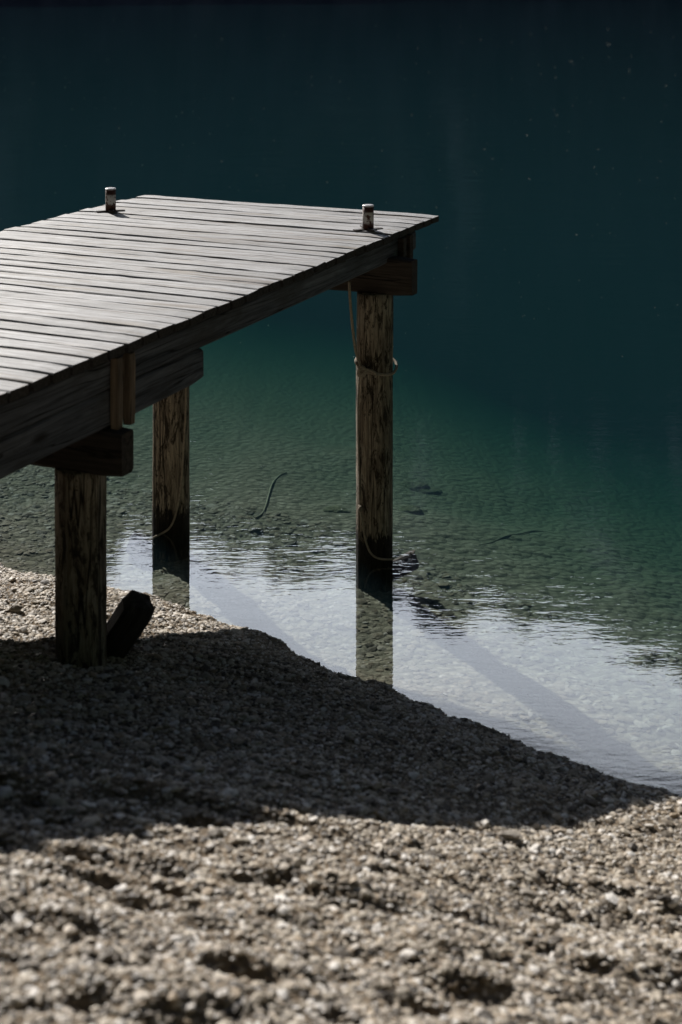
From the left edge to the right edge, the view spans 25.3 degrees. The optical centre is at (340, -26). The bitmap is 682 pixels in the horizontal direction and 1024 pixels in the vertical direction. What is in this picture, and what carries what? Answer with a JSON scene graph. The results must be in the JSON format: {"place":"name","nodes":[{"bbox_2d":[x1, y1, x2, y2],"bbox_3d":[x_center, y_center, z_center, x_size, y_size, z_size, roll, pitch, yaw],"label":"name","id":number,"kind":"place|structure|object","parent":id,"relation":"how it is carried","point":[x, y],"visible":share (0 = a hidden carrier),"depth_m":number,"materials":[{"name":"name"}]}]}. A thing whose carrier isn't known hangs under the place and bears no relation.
{"place":"outdoors","nodes":[
{"label":"outdoors","id":0,"kind":"place"},
{"bbox_2d":[0,116,681,1023],"bbox_3d":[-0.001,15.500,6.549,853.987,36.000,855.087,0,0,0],"label":"ground","id":1,"kind":"structure","parent":0,"point":[552,416],"depth_m":11.89,"materials":[{"name":"grey gravel"}]},
{"bbox_2d":[63,805,79,815],"bbox_3d":[-0.784,2.428,4.407,0.051,0.028,0.046,0,0,0],"label":"stone","id":2,"kind":"object","parent":1,"relation":"on","point":[72,810],"visible":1,"depth_m":4.40,"materials":[{"name":"grey stone"}]},
{"bbox_2d":[107,590,154,657],"bbox_3d":[-0.997,2.922,6.607,0.138,0.540,0.110,28,12,-22],"label":"leaning timber","id":3,"kind":"object","parent":1,"relation":"on","point":[130,618],"visible":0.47,"depth_m":6.54,"materials":[{"name":"black wood"}]},
{"bbox_2d":[0,195,438,668],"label":"wooden pier","id":4,"kind":"structure","parent":1,"relation":"on","point":[111,323],"depth_m":7.74,"materials":[{"name":"grey wood"}]},
{"bbox_2d":[96,187,124,211],"bbox_3d":[-1.505,1.470,9.927,0.156,0.154,0.156,0,0,29],"label":"mooring bollard","id":5,"kind":"object","parent":4,"relation":"on","point":[110,199],"visible":1,"depth_m":9.90,"materials":[{"name":"metal"}]},
{"bbox_2d":[149,388,186,541],"bbox_3d":[-1.097,3.078,9.536,0.256,1.012,0.061,0,0,9],"label":"post rope","id":6,"kind":"object","parent":4,"relation":"attached to","point":[179,495],"visible":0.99,"depth_m":9.52,"materials":[{"name":"brown fabric"}]},
{"bbox_2d":[353,204,382,230],"bbox_3d":[0.164,1.470,9.202,0.156,0.153,0.156,0,0,23],"label":"mooring bollard","id":7,"kind":"object","parent":4,"relation":"on","point":[368,216],"visible":1,"depth_m":9.17,"materials":[{"name":"metal"}]},
{"bbox_2d":[348,281,397,559],"bbox_3d":[0.193,2.651,9.158,0.303,1.656,0.297,0,0,0],"label":"mooring rope","id":8,"kind":"object","parent":4,"relation":"hanging from","point":[362,368],"visible":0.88,"depth_m":9.04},
{"bbox_2d":[255,472,286,517],"bbox_3d":[-0.512,3.772,11.035,0.064,0.099,1.233,0,0,6],"label":"sunken rope","id":9,"kind":"object","parent":1,"relation":"on","point":[269,494],"visible":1,"depth_m":10.96,"materials":[{"name":"fabric"}]},
{"bbox_2d":[322,505,349,512],"bbox_3d":[-0.028,3.785,10.691,0.214,0.061,0.163,0,0,0],"label":"boulder","id":10,"kind":"object","parent":1,"relation":"on","point":[337,509],"visible":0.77,"depth_m":10.68,"materials":[{"name":"stone"}]},
{"bbox_2d":[0,563,681,1023],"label":"gravel","id":11,"kind":"structure","parent":1,"relation":"on","point":[242,789],"depth_m":4.59,"materials":[{"name":"grey gravel"}]},
{"bbox_2d":[8,604,22,612],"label":"stone","id":12,"kind":"object","parent":11,"relation":"on","point":[15,608],"visible":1,"depth_m":7.13,"materials":[{"name":"grey stone"}]},
{"bbox_2d":[18,626,27,632],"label":"stone","id":13,"kind":"object","parent":11,"relation":"on","point":[23,629],"visible":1,"depth_m":6.76,"materials":[{"name":"beige stone"}]},
{"bbox_2d":[138,951,154,962],"bbox_3d":[-0.444,2.254,3.480,0.042,0.028,0.025,0,0,0],"label":"stone","id":14,"kind":"object","parent":11,"relation":"on","point":[143,956],"visible":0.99,"depth_m":3.48,"materials":[{"name":"beige stone"}]},
{"bbox_2d":[208,828,223,837],"bbox_3d":[-0.357,2.447,4.330,0.051,0.024,0.037,0,0,-23],"label":"stone","id":15,"kind":"object","parent":11,"relation":"on","point":[217,832],"visible":1,"depth_m":4.32,"materials":[{"name":"beige stone"}]},
{"bbox_2d":[239,713,248,719],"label":"stone","id":16,"kind":"object","parent":11,"relation":"on","point":[244,715],"visible":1,"depth_m":5.93,"materials":[{"name":"grey stone"}]},
{"bbox_2d":[250,753,263,763],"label":"stone","id":17,"kind":"object","parent":11,"relation":"on","point":[257,758],"visible":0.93,"depth_m":5.30,"materials":[{"name":"grey stone"}]},
{"bbox_2d":[497,830,519,840],"bbox_3d":[0.555,2.852,5.028,0.076,0.037,0.045,0,0,0],"label":"stone","id":18,"kind":"object","parent":11,"relation":"on","point":[511,835],"visible":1,"depth_m":5.02,"materials":[{"name":"beige stone"}]},
{"bbox_2d":[519,887,534,898],"bbox_3d":[0.550,2.723,4.497,0.046,0.028,0.046,0,0,0],"label":"stone","id":19,"kind":"object","parent":11,"relation":"on","point":[527,892],"visible":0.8,"depth_m":4.49,"materials":[{"name":"beige stone"}]},
{"bbox_2d":[0,467,681,792],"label":"lake bed stones","id":20,"kind":"object","parent":1,"relation":"on","point":[651,652],"visible":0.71,"depth_m":8.64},
{"bbox_2d":[399,505,428,514],"bbox_3d":[0.499,3.861,10.889,0.279,0.081,0.238,0,0,0],"label":"boulder","id":21,"kind":"object","parent":1,"relation":"on","point":[414,509],"visible":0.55,"depth_m":10.86,"materials":[{"name":"stone"}]},
{"bbox_2d":[398,481,442,494],"bbox_3d":[0.573,3.962,11.638,0.412,0.122,0.324,0,0,0],"label":"boulder","id":22,"kind":"object","parent":1,"relation":"on","point":[422,487],"visible":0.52,"depth_m":11.61,"materials":[{"name":"stone"}]},
{"bbox_2d":[479,530,537,544],"bbox_3d":[1.179,3.911,10.555,0.031,0.161,0.864,0,0,38],"label":"sunken branch","id":23,"kind":"object","parent":1,"relation":"on","point":[509,535],"visible":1,"depth_m":10.53,"materials":[{"name":"brown wood"}]},
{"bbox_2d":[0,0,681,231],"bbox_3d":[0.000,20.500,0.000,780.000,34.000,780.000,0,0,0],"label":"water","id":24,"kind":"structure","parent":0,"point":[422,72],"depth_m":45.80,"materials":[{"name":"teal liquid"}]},
{"bbox_2d":[3,22,677,392],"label":"floating fluff","id":25,"kind":"object","parent":24,"relation":"on","point":[375,166],"visible":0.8,"depth_m":31.20,"materials":[{"name":"white"}]},
{"bbox_2d":[392,550,418,581],"bbox_3d":[0.315,3.611,9.199,0.353,0.105,0.093,-28,-10,0],"label":"sunken timber","id":26,"kind":"object","parent":24,"relation":"in","point":[406,563],"visible":0.62,"depth_m":9.16,"materials":[{"name":"wood"}]}
]}

